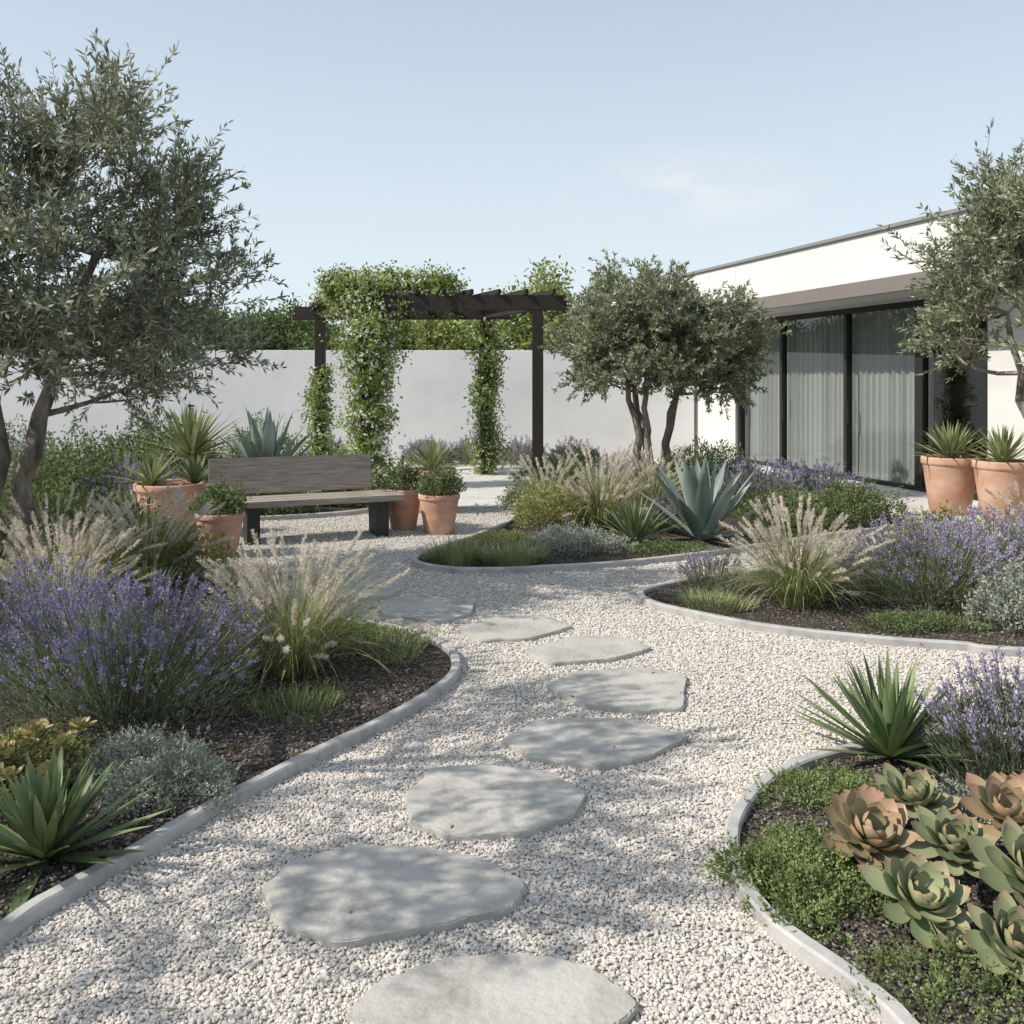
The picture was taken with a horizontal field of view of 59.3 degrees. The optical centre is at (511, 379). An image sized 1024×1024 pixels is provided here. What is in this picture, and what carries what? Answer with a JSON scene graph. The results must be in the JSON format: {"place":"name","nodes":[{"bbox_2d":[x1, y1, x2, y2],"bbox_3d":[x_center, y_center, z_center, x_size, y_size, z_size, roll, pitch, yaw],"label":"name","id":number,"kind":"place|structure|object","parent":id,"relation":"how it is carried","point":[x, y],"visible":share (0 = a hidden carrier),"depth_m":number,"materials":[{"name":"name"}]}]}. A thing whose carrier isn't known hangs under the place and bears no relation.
{"place":"outdoors","nodes":[
{"label":"outdoors","id":0,"kind":"place"},
{"bbox_2d":[0,350,693,460],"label":"wall","id":1,"kind":"structure","parent":0,"point":[431,391],"depth_m":19.00,"materials":[{"name":"paint"}]},
{"bbox_2d":[320,460,557,508],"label":"patio","id":2,"kind":"structure","parent":0,"point":[478,493],"depth_m":14.33,"materials":[{"name":"concrete"}]},
{"bbox_2d":[295,289,566,487],"bbox_3d":[-1.526,0.147,15.100,4.752,3.106,2.440,0,0,0],"label":"pergola","id":3,"kind":"object","parent":2,"relation":"on","point":[492,304],"visible":0.66,"depth_m":13.94,"materials":[{"name":"brown wood"}]},
{"bbox_2d":[291,289,355,455],"bbox_3d":[-3.147,0.061,16.203,1.682,3.782,1.095,0,0,0],"label":"climbing jasmine","id":4,"kind":"object","parent":3,"relation":"attached to","point":[325,411],"visible":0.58,"depth_m":16.08,"materials":[{"name":"green plant"}]},
{"bbox_2d":[306,258,470,489],"bbox_3d":[-2.065,0.019,14.454,2.775,4.043,2.322,0,0,20],"label":"climbing jasmine","id":5,"kind":"object","parent":3,"relation":"attached to","point":[376,348],"visible":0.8,"depth_m":13.90,"materials":[{"name":"green plant"}]},
{"bbox_2d":[458,313,518,475],"bbox_3d":[-0.421,0.355,16.103,1.122,3.115,0.970,0,0,0],"label":"climbing jasmine","id":6,"kind":"object","parent":3,"relation":"attached to","point":[491,399],"visible":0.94,"depth_m":15.98,"materials":[{"name":"green plant"}]},
{"bbox_2d":[0,461,1023,1023],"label":"gravel path","id":7,"kind":"structure","parent":0,"point":[466,667],"depth_m":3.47,"materials":[{"name":"gravel"}]},
{"bbox_2d":[133,479,207,532],"bbox_3d":[-3.730,1.410,9.850,0.768,0.580,0.768,0,0,0],"label":"terracotta pot","id":8,"kind":"object","parent":7,"relation":"on","point":[189,488],"visible":0.51,"depth_m":9.58,"materials":[{"name":"ceramic"}]},
{"bbox_2d":[2,459,367,523],"bbox_3d":[-6.760,1.678,14.441,10.093,0.001,9.474,0,0,0],"label":"planting bed","id":9,"kind":"object","parent":7,"relation":"on","point":[332,508],"visible":0.13,"depth_m":11.75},
{"bbox_2d":[1,424,141,515],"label":"green shrub","id":10,"kind":"object","parent":9,"relation":"on","point":[64,465],"visible":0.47,"depth_m":10.82,"materials":[{"name":"green plant"}]},
{"bbox_2d":[71,454,187,518],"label":"shrub","id":11,"kind":"object","parent":9,"relation":"on","point":[112,479],"visible":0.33,"depth_m":10.70,"materials":[{"name":"green plant"}]},
{"bbox_2d":[77,406,231,492],"bbox_3d":[-5.255,1.018,13.195,2.529,1.309,2.188,0,0,0],"label":"green shrub","id":12,"kind":"object","parent":9,"relation":"on","point":[136,451],"visible":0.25,"depth_m":13.00,"materials":[{"name":"green plant"}]},
{"bbox_2d":[128,401,259,463],"bbox_3d":[-3.996,0.623,11.267,1.650,0.735,1.604,0,0,0],"label":"yucca plant","id":13,"kind":"object","parent":9,"relation":"on","point":[190,437],"visible":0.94,"depth_m":11.10,"materials":[{"name":"plant"}]},
{"bbox_2d":[217,406,318,457],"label":"agave plant","id":14,"kind":"object","parent":9,"relation":"on","point":[269,442],"visible":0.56,"depth_m":11.68,"materials":[{"name":"green plant"}]},
{"bbox_2d":[195,510,244,557],"bbox_3d":[-2.830,1.490,8.720,0.465,0.420,0.465,0,0,0],"label":"terracotta pot","id":15,"kind":"object","parent":7,"relation":"on","point":[230,523],"visible":0.54,"depth_m":8.56,"materials":[{"name":"ceramic"}]},
{"bbox_2d":[185,467,260,516],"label":"potted shrub","id":16,"kind":"object","parent":15,"relation":"in","point":[230,498],"visible":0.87,"depth_m":8.65,"materials":[{"name":"green plant"}]},
{"bbox_2d":[0,552,460,949],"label":"edging kerb","id":17,"kind":"structure","parent":7,"relation":"on","point":[15,923],"depth_m":3.46,"materials":[{"name":"concrete"}]},
{"bbox_2d":[208,454,404,544],"bbox_3d":[-2.212,1.270,9.735,2.000,0.860,0.664,0,0,-22],"label":"park bench","id":18,"kind":"object","parent":7,"relation":"on","point":[348,472],"visible":0.84,"depth_m":9.79,"materials":[{"name":"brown wood"}]},
{"bbox_2d":[262,844,524,950],"bbox_3d":[-0.389,1.690,2.959,0.866,0.040,0.558,0,0,0],"label":"stepping stone","id":19,"kind":"object","parent":7,"relation":"on","point":[382,894],"visible":0.97,"depth_m":2.92,"materials":[{"name":"stone"}]},
{"bbox_2d":[386,486,420,530],"bbox_3d":[-1.240,1.470,10.300,0.424,0.460,0.424,0,0,0],"label":"terracotta pot","id":20,"kind":"object","parent":7,"relation":"on","point":[403,515],"visible":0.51,"depth_m":10.15,"materials":[{"name":"ceramic"}]},
{"bbox_2d":[371,596,474,624],"bbox_3d":[-0.647,1.690,6.634,0.786,0.040,0.612,0,0,24],"label":"stepping stone","id":21,"kind":"object","parent":7,"relation":"on","point":[429,610],"visible":0.9,"depth_m":6.55,"materials":[{"name":"stone"}]},
{"bbox_2d":[418,491,459,534],"bbox_3d":[-0.810,1.480,10.000,0.465,0.440,0.465,0,0,0],"label":"terracotta pot","id":22,"kind":"object","parent":7,"relation":"on","point":[438,512],"visible":0.89,"depth_m":9.84,"materials":[{"name":"ceramic"}]},
{"bbox_2d":[412,459,466,496],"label":"potted shrub","id":23,"kind":"object","parent":22,"relation":"on","point":[439,481],"visible":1,"depth_m":9.92,"materials":[{"name":"green plant"}]},
{"bbox_2d":[347,953,637,1023],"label":"stepping stone","id":24,"kind":"object","parent":7,"relation":"on","point":[517,988],"visible":0.99,"depth_m":2.44,"materials":[{"name":"stone"}]},
{"bbox_2d":[404,764,585,842],"bbox_3d":[-0.065,1.690,3.606,0.731,0.040,0.609,0,0,0],"label":"stepping stone","id":25,"kind":"object","parent":7,"relation":"on","point":[482,802],"visible":0.94,"depth_m":3.56,"materials":[{"name":"stone"}]},
{"bbox_2d":[0,538,1023,1023],"bbox_3d":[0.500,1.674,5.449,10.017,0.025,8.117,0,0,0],"label":"bark mulch","id":26,"kind":"object","parent":7,"relation":"on","point":[846,924],"visible":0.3,"depth_m":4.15,"materials":[{"name":"wood"}]},
{"bbox_2d":[0,470,99,558],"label":"green shrub","id":27,"kind":"object","parent":26,"relation":"on","point":[50,512],"visible":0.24,"depth_m":7.92,"materials":[{"name":"green plant"}]},
{"bbox_2d":[0,721,106,821],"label":"sedum mat","id":28,"kind":"object","parent":26,"relation":"on","point":[44,750],"visible":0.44,"depth_m":3.77,"materials":[{"name":"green plant"}]},
{"bbox_2d":[0,716,96,780],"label":"sedum rosettes","id":29,"kind":"object","parent":28,"relation":"on","point":[37,729],"visible":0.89,"depth_m":3.73,"materials":[{"name":"plant"}]},
{"bbox_2d":[0,552,137,687],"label":"lavender plant","id":30,"kind":"object","parent":26,"relation":"on","point":[23,579],"visible":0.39,"depth_m":5.29,"materials":[{"name":"purple plant"}]},
{"bbox_2d":[0,744,172,916],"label":"yucca plant","id":31,"kind":"object","parent":26,"relation":"on","point":[44,817],"visible":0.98,"depth_m":3.12,"materials":[{"name":"green plant"}]},
{"bbox_2d":[0,482,201,623],"bbox_3d":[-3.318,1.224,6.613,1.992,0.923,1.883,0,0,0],"label":"fountain grass","id":32,"kind":"object","parent":26,"relation":"on","point":[93,526],"depth_m":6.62,"materials":[{"name":"plant"}]},
{"bbox_2d":[50,481,179,568],"bbox_3d":[-3.505,1.298,8.157,1.121,0.778,1.026,0,0,0],"label":"euphorbia shrub","id":33,"kind":"object","parent":26,"relation":"on","point":[141,516],"visible":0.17,"depth_m":8.05,"materials":[{"name":"green plant"}]},
{"bbox_2d":[0,565,284,753],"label":"lavender plant","id":34,"kind":"object","parent":26,"relation":"on","point":[126,645],"visible":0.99,"depth_m":4.43,"materials":[{"name":"purple plant"}]},
{"bbox_2d":[0,28,288,597],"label":"olive tree","id":35,"kind":"object","parent":26,"relation":"on","point":[148,316],"visible":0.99,"depth_m":6.67,"materials":[{"name":"green plant"}]},
{"bbox_2d":[63,717,225,793],"bbox_3d":[-1.554,1.573,3.837,0.724,0.231,0.533,0,0,0],"label":"silver groundcover","id":36,"kind":"object","parent":26,"relation":"on","point":[121,744],"visible":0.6,"depth_m":3.83,"materials":[{"name":"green plant"}]},
{"bbox_2d":[51,482,252,586],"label":"fountain grass","id":37,"kind":"object","parent":26,"relation":"on","point":[168,533],"depth_m":7.36,"materials":[{"name":"plant"}]},
{"bbox_2d":[90,725,245,822],"bbox_3d":[-1.385,1.547,3.639,0.651,0.268,0.561,0,0,0],"label":"silver groundcover","id":38,"kind":"object","parent":26,"relation":"on","point":[211,769],"visible":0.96,"depth_m":3.56,"materials":[{"name":"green plant"}]},
{"bbox_2d":[89,511,250,580],"bbox_3d":[-2.953,1.404,7.737,1.418,0.572,1.090,0,0,-23],"label":"euphorbia shrub","id":39,"kind":"object","parent":26,"relation":"on","point":[222,557],"visible":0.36,"depth_m":7.72,"materials":[{"name":"green plant"}]},
{"bbox_2d":[149,523,429,711],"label":"fountain grass","id":40,"kind":"object","parent":26,"relation":"on","point":[297,651],"depth_m":5.12,"materials":[{"name":"plant"}]},
{"bbox_2d":[239,675,349,731],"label":"ground grass","id":41,"kind":"structure","parent":26,"relation":"on","point":[292,700],"depth_m":4.58,"materials":[{"name":"green plant"}]},
{"bbox_2d":[330,621,449,666],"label":"ground grass","id":42,"kind":"structure","parent":26,"relation":"on","point":[371,651],"depth_m":5.59,"materials":[{"name":"green plant"}]},
{"bbox_2d":[455,616,570,643],"bbox_3d":[0.005,1.690,6.098,0.728,0.040,0.544,0,0,-42],"label":"stepping stone","id":43,"kind":"object","parent":7,"relation":"on","point":[506,629],"visible":0.97,"depth_m":6.05,"materials":[{"name":"stone"}]},
{"bbox_2d":[525,635,650,666],"bbox_3d":[0.459,1.690,5.615,0.721,0.040,0.504,0,0,-36],"label":"stepping stone","id":44,"kind":"object","parent":7,"relation":"on","point":[578,650],"visible":0.96,"depth_m":5.56,"materials":[{"name":"stone"}]},
{"bbox_2d":[501,717,686,771],"bbox_3d":[0.363,1.690,4.203,0.655,0.040,0.683,0,0,43],"label":"stepping stone","id":45,"kind":"object","parent":7,"relation":"on","point":[585,743],"visible":0.97,"depth_m":4.16,"materials":[{"name":"stone"}]},
{"bbox_2d":[546,667,685,715],"bbox_3d":[0.584,1.690,4.897,0.800,0.040,0.688,0,0,0],"label":"stepping stone","id":46,"kind":"object","parent":7,"relation":"on","point":[635,691],"visible":0.96,"depth_m":4.86,"materials":[{"name":"stone"}]},
{"bbox_2d":[412,473,906,574],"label":"edging kerb","id":47,"kind":"structure","parent":7,"relation":"on","point":[417,563],"depth_m":8.12,"materials":[{"name":"concrete"}]},
{"bbox_2d":[420,475,902,566],"bbox_3d":[2.480,1.678,11.727,4.902,0.001,8.859,0,0,14],"label":"planting bed","id":48,"kind":"object","parent":7,"relation":"on","point":[668,534],"visible":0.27,"depth_m":9.78,"materials":[{"name":"plant"}]},
{"bbox_2d":[404,531,500,567],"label":"ground grass","id":49,"kind":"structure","parent":48,"relation":"on","point":[454,552],"depth_m":8.30,"materials":[{"name":"green plant"}]},
{"bbox_2d":[466,534,557,572],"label":"ground grass","id":50,"kind":"structure","parent":48,"relation":"on","point":[511,556],"depth_m":8.21,"materials":[{"name":"green plant"}]},
{"bbox_2d":[510,478,592,529],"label":"euphorbia shrub","id":51,"kind":"object","parent":48,"relation":"on","point":[528,511],"visible":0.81,"depth_m":10.26,"materials":[{"name":"green plant"}]},
{"bbox_2d":[516,515,641,557],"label":"silver groundcover","id":52,"kind":"object","parent":48,"relation":"on","point":[569,537],"visible":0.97,"depth_m":8.73,"materials":[{"name":"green plant"}]},
{"bbox_2d":[511,443,664,528],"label":"fountain grass","id":53,"kind":"object","parent":48,"relation":"on","point":[602,500],"depth_m":10.15,"materials":[{"name":"plant"}]},
{"bbox_2d":[584,497,685,552],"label":"yucca plant","id":54,"kind":"object","parent":48,"relation":"on","point":[635,526],"visible":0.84,"depth_m":9.10,"materials":[{"name":"green plant"}]},
{"bbox_2d":[587,438,689,518],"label":"fountain grass","id":55,"kind":"object","parent":48,"relation":"on","point":[652,489],"depth_m":11.18,"materials":[{"name":"plant"}]},
{"bbox_2d":[537,248,793,496],"bbox_3d":[2.054,-0.032,12.413,3.435,3.540,3.018,0,0,0],"label":"olive tree","id":56,"kind":"object","parent":48,"relation":"on","point":[606,338],"visible":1,"depth_m":11.86,"materials":[{"name":"green plant"}]},
{"bbox_2d":[635,450,786,540],"bbox_3d":[2.090,1.203,9.488,1.688,0.989,1.804,0,0,0],"label":"agave plant","id":57,"kind":"object","parent":48,"relation":"on","point":[703,509],"visible":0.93,"depth_m":9.31,"materials":[{"name":"green plant"}]},
{"bbox_2d":[656,436,767,481],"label":"green shrub","id":58,"kind":"object","parent":48,"relation":"on","point":[720,455],"visible":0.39,"depth_m":14.47,"materials":[{"name":"green plant"}]},
{"bbox_2d":[710,452,822,519],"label":"lavender plant","id":59,"kind":"object","parent":48,"relation":"on","point":[767,482],"visible":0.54,"depth_m":11.09,"materials":[{"name":"purple plant"}]},
{"bbox_2d":[729,482,859,531],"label":"green shrub","id":60,"kind":"object","parent":48,"relation":"on","point":[790,502],"visible":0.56,"depth_m":10.12,"materials":[{"name":"green plant"}]},
{"bbox_2d":[762,458,868,511],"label":"lavender plant","id":61,"kind":"object","parent":48,"relation":"on","point":[816,476],"visible":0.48,"depth_m":11.48,"materials":[{"name":"purple plant"}]},
{"bbox_2d":[809,473,915,526],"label":"green shrub","id":62,"kind":"object","parent":48,"relation":"on","point":[860,499],"visible":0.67,"depth_m":10.46,"materials":[{"name":"green plant"}]},
{"bbox_2d":[637,539,1023,656],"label":"edging kerb","id":63,"kind":"structure","parent":7,"relation":"on","point":[846,637],"depth_m":5.90,"materials":[{"name":"concrete"}]},
{"bbox_2d":[645,548,1023,646],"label":"planting bed","id":64,"kind":"object","parent":7,"relation":"on","point":[829,615],"visible":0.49,"depth_m":6.50,"materials":[{"name":"soil"}]},
{"bbox_2d":[674,546,751,593],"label":"lavender plant","id":65,"kind":"object","parent":64,"relation":"on","point":[710,570],"visible":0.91,"depth_m":7.21,"materials":[{"name":"purple plant"}]},
{"bbox_2d":[671,585,764,616],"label":"ground grass","id":66,"kind":"structure","parent":64,"relation":"on","point":[709,600],"depth_m":6.65,"materials":[{"name":"green plant"}]},
{"bbox_2d":[683,493,924,616],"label":"fountain grass","id":67,"kind":"object","parent":64,"relation":"on","point":[796,587],"depth_m":6.63,"materials":[{"name":"plant"}]},
{"bbox_2d":[849,599,996,635],"bbox_3d":[2.764,1.595,6.103,0.986,0.195,0.500,0,0,0],"label":"creeping thyme","id":68,"kind":"object","parent":64,"relation":"on","point":[929,620],"visible":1,"depth_m":6.05,"materials":[{"name":"green plant"}]},
{"bbox_2d":[827,509,1023,615],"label":"lavender plant","id":69,"kind":"object","parent":64,"relation":"on","point":[947,581],"visible":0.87,"depth_m":6.74,"materials":[{"name":"purple plant"}]},
{"bbox_2d":[878,116,1023,417],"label":"olive tree","id":70,"kind":"object","parent":64,"relation":"on","point":[995,239],"visible":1,"depth_m":8.04,"materials":[{"name":"green plant"}]},
{"bbox_2d":[916,503,1023,580],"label":"lavender plant","id":71,"kind":"object","parent":64,"relation":"on","point":[1014,532],"visible":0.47,"depth_m":7.57,"materials":[{"name":"purple plant"}]},
{"bbox_2d":[961,558,1023,635],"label":"silver shrub","id":72,"kind":"object","parent":64,"relation":"on","point":[1006,597],"visible":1,"depth_m":6.12,"materials":[{"name":"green plant"}]},
{"bbox_2d":[745,463,977,501],"bbox_3d":[5.403,1.647,14.666,0.300,0.105,6.196,0,0,-17],"label":"threshold","id":73,"kind":"object","parent":7,"relation":"on","point":[883,485],"visible":0.07,"depth_m":13.36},
{"bbox_2d":[742,458,977,500],"bbox_3d":[5.365,1.562,14.655,0.100,0.064,6.194,0,0,-17],"label":"frame bottom","id":74,"kind":"object","parent":73,"relation":"on","point":[896,484],"visible":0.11,"depth_m":13.68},
{"bbox_2d":[779,321,786,464],"bbox_3d":[4.891,0.235,16.225,0.110,2.586,0.080,0,0,-17],"label":"frame mullion","id":75,"kind":"object","parent":74,"relation":"on","point":[783,392],"visible":0.81,"depth_m":16.19},
{"bbox_2d":[843,314,851,474],"bbox_3d":[5.411,0.235,14.502,0.110,2.586,0.080,0,0,-17],"label":"frame mullion","id":76,"kind":"object","parent":74,"relation":"on","point":[847,382],"visible":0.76,"depth_m":14.47},
{"bbox_2d":[915,306,928,486],"bbox_3d":[5.885,0.235,12.932,0.110,2.586,0.160,0,0,-17],"label":"frame mullion","id":77,"kind":"object","parent":74,"relation":"on","point":[921,400],"visible":0.76,"depth_m":12.88},
{"bbox_2d":[724,732,1008,1023],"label":"edging kerb","id":78,"kind":"structure","parent":7,"relation":"on","point":[819,958],"depth_m":2.69,"materials":[{"name":"concrete"}]},
{"bbox_2d":[740,742,1023,1023],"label":"planting bed","id":79,"kind":"object","parent":7,"relation":"on","point":[901,937],"visible":0.09,"depth_m":2.76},
{"bbox_2d":[740,878,851,947],"bbox_3d":[0.898,1.629,2.785,0.356,0.111,0.306,0,0,0],"label":"creeping thyme","id":80,"kind":"object","parent":79,"relation":"on","point":[830,922],"visible":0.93,"depth_m":2.78,"materials":[{"name":"green plant"}]},
{"bbox_2d":[697,815,911,926],"bbox_3d":[0.947,1.604,3.030,0.647,0.161,0.608,0,0,0],"label":"creeping thyme","id":81,"kind":"object","parent":79,"relation":"on","point":[819,856],"visible":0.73,"depth_m":2.97,"materials":[{"name":"green plant"}]},
{"bbox_2d":[740,759,882,816],"bbox_3d":[1.238,1.625,3.624,0.681,0.120,0.465,0,0,0],"label":"creeping thyme","id":82,"kind":"object","parent":79,"relation":"on","point":[792,781],"visible":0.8,"depth_m":3.62,"materials":[{"name":"green plant"}]},
{"bbox_2d":[790,647,1008,772],"bbox_3d":[1.651,1.461,3.999,0.937,0.431,0.960,0,0,-43],"label":"yucca plant","id":83,"kind":"object","parent":79,"relation":"on","point":[888,716],"visible":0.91,"depth_m":3.97,"materials":[{"name":"green plant"}]},
{"bbox_2d":[829,927,1023,1023],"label":"creeping thyme","id":84,"kind":"object","parent":79,"relation":"on","point":[942,968],"visible":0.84,"depth_m":2.46,"materials":[{"name":"green plant"}]},
{"bbox_2d":[911,645,1023,790],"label":"lavender plant","id":85,"kind":"object","parent":79,"relation":"on","point":[993,707],"visible":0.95,"depth_m":3.72,"materials":[{"name":"purple plant"}]},
{"bbox_2d":[0,0,1023,349],"label":"sky","id":86,"kind":"structure","parent":0,"point":[487,138],"materials":[{"name":"blue"}]},
{"bbox_2d":[656,265,748,459],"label":"wall facade","id":87,"kind":"structure","parent":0,"point":[713,426],"depth_m":18.25,"materials":[{"name":"paint"}]},
{"bbox_2d":[653,458,1015,539],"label":"terrace","id":88,"kind":"structure","parent":0,"point":[919,498],"depth_m":12.26,"materials":[{"name":"concrete"}]},
{"bbox_2d":[920,454,977,515],"bbox_3d":[5.270,1.260,10.830,0.646,0.680,0.646,0,0,0],"label":"terracotta pot","id":89,"kind":"object","parent":88,"relation":"on","point":[952,481],"visible":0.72,"depth_m":10.61,"materials":[{"name":"ceramic"}]},
{"bbox_2d":[906,419,988,458],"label":"potted yucca","id":90,"kind":"object","parent":89,"relation":"on","point":[948,443],"visible":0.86,"depth_m":10.75,"materials":[{"name":"green plant"}]},
{"bbox_2d":[971,458,1023,522],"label":"terracotta pot","id":91,"kind":"object","parent":88,"relation":"on","point":[1001,477],"visible":0.7,"depth_m":10.09,"materials":[{"name":"ceramic"}]},
{"bbox_2d":[954,423,1023,463],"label":"potted yucca","id":92,"kind":"object","parent":91,"relation":"on","point":[1000,450],"visible":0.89,"depth_m":10.23,"materials":[{"name":"green plant"}]},
{"bbox_2d":[735,211,986,318],"bbox_3d":[5.403,-1.700,14.666,0.298,1.099,6.196,0,0,-17],"label":"building wall","id":93,"kind":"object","parent":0,"point":[857,259],"depth_m":14.48,"materials":[{"name":"paint"}]},
{"bbox_2d":[749,447,976,493],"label":"floor","id":94,"kind":"structure","parent":0,"point":[975,491],"depth_m":13.25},
{"bbox_2d":[933,302,984,457],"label":"partition wall","id":95,"kind":"structure","parent":94,"relation":"on","point":[959,398],"depth_m":16.50,"materials":[{"name":"paint"}]},
{"bbox_2d":[724,276,1023,319],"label":"canopy soffit","id":96,"kind":"structure","parent":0,"point":[880,297],"depth_m":13.76,"materials":[{"name":"paint"}]},
{"label":"ground","id":97,"kind":"structure","parent":0,"visible":0},
{"bbox_2d":[238,292,336,349],"bbox_3d":[-6.629,-0.407,25.956,3.238,4.226,4.156,0,0,0],"label":"background tree","id":98,"kind":"object","parent":97,"relation":"on","point":[280,321],"visible":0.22,"depth_m":25.17,"materials":[{"name":"green plant"}]},
{"bbox_2d":[407,320,511,349],"bbox_3d":[-1.417,-0.215,24.077,2.987,3.843,3.568,0,0,0],"label":"background tree","id":99,"kind":"object","parent":97,"relation":"on","point":[440,331],"visible":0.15,"depth_m":23.38,"materials":[{"name":"green plant"}]},
{"bbox_2d":[451,255,583,349],"bbox_3d":[0.400,-0.726,22.926,3.745,4.863,3.496,0,0,45],"label":"background tree","id":100,"kind":"object","parent":97,"relation":"on","point":[519,334],"visible":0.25,"depth_m":22.31,"materials":[{"name":"green plant"}]},
{"bbox_2d":[988,204,1023,459],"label":"wall facade","id":101,"kind":"structure","parent":97,"relation":"on","point":[1003,409],"depth_m":11.39,"materials":[{"name":"paint"}]},
{"bbox_2d":[750,320,794,465],"bbox_3d":[4.875,0.235,16.915,0.123,2.670,1.490,0,0,-17],"label":"curtain","id":102,"kind":"object","parent":101,"relation":"hanging from","point":[764,428],"visible":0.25,"depth_m":16.89,"materials":[{"name":"fabric"}]},
{"bbox_2d":[671,205,972,279],"bbox_3d":[6.152,-2.281,12.203,0.410,0.058,18.550,0,0,-17],"label":"parapet cap","id":103,"kind":"object","parent":101,"relation":"on","point":[880,228],"visible":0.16,"depth_m":14.63,"materials":[{"name":"metal"}]},
{"bbox_2d":[795,314,857,475],"bbox_3d":[5.346,0.235,15.386,0.127,2.670,1.690,0,0,-17],"label":"curtain","id":104,"kind":"object","parent":101,"relation":"hanging from","point":[819,397],"visible":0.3,"depth_m":15.44,"materials":[{"name":"fabric"}]},
{"bbox_2d":[726,263,1005,311],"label":"canopy fascia","id":105,"kind":"structure","parent":101,"relation":"attached to","point":[897,283],"depth_m":12.99,"materials":[{"name":"paint"}]},
{"bbox_2d":[858,307,932,484],"bbox_3d":[5.838,0.235,13.753,0.131,2.670,1.640,0,0,-17],"label":"curtain","id":106,"kind":"object","parent":101,"relation":"hanging from","point":[886,399],"visible":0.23,"depth_m":13.87,"materials":[{"name":"fabric"}]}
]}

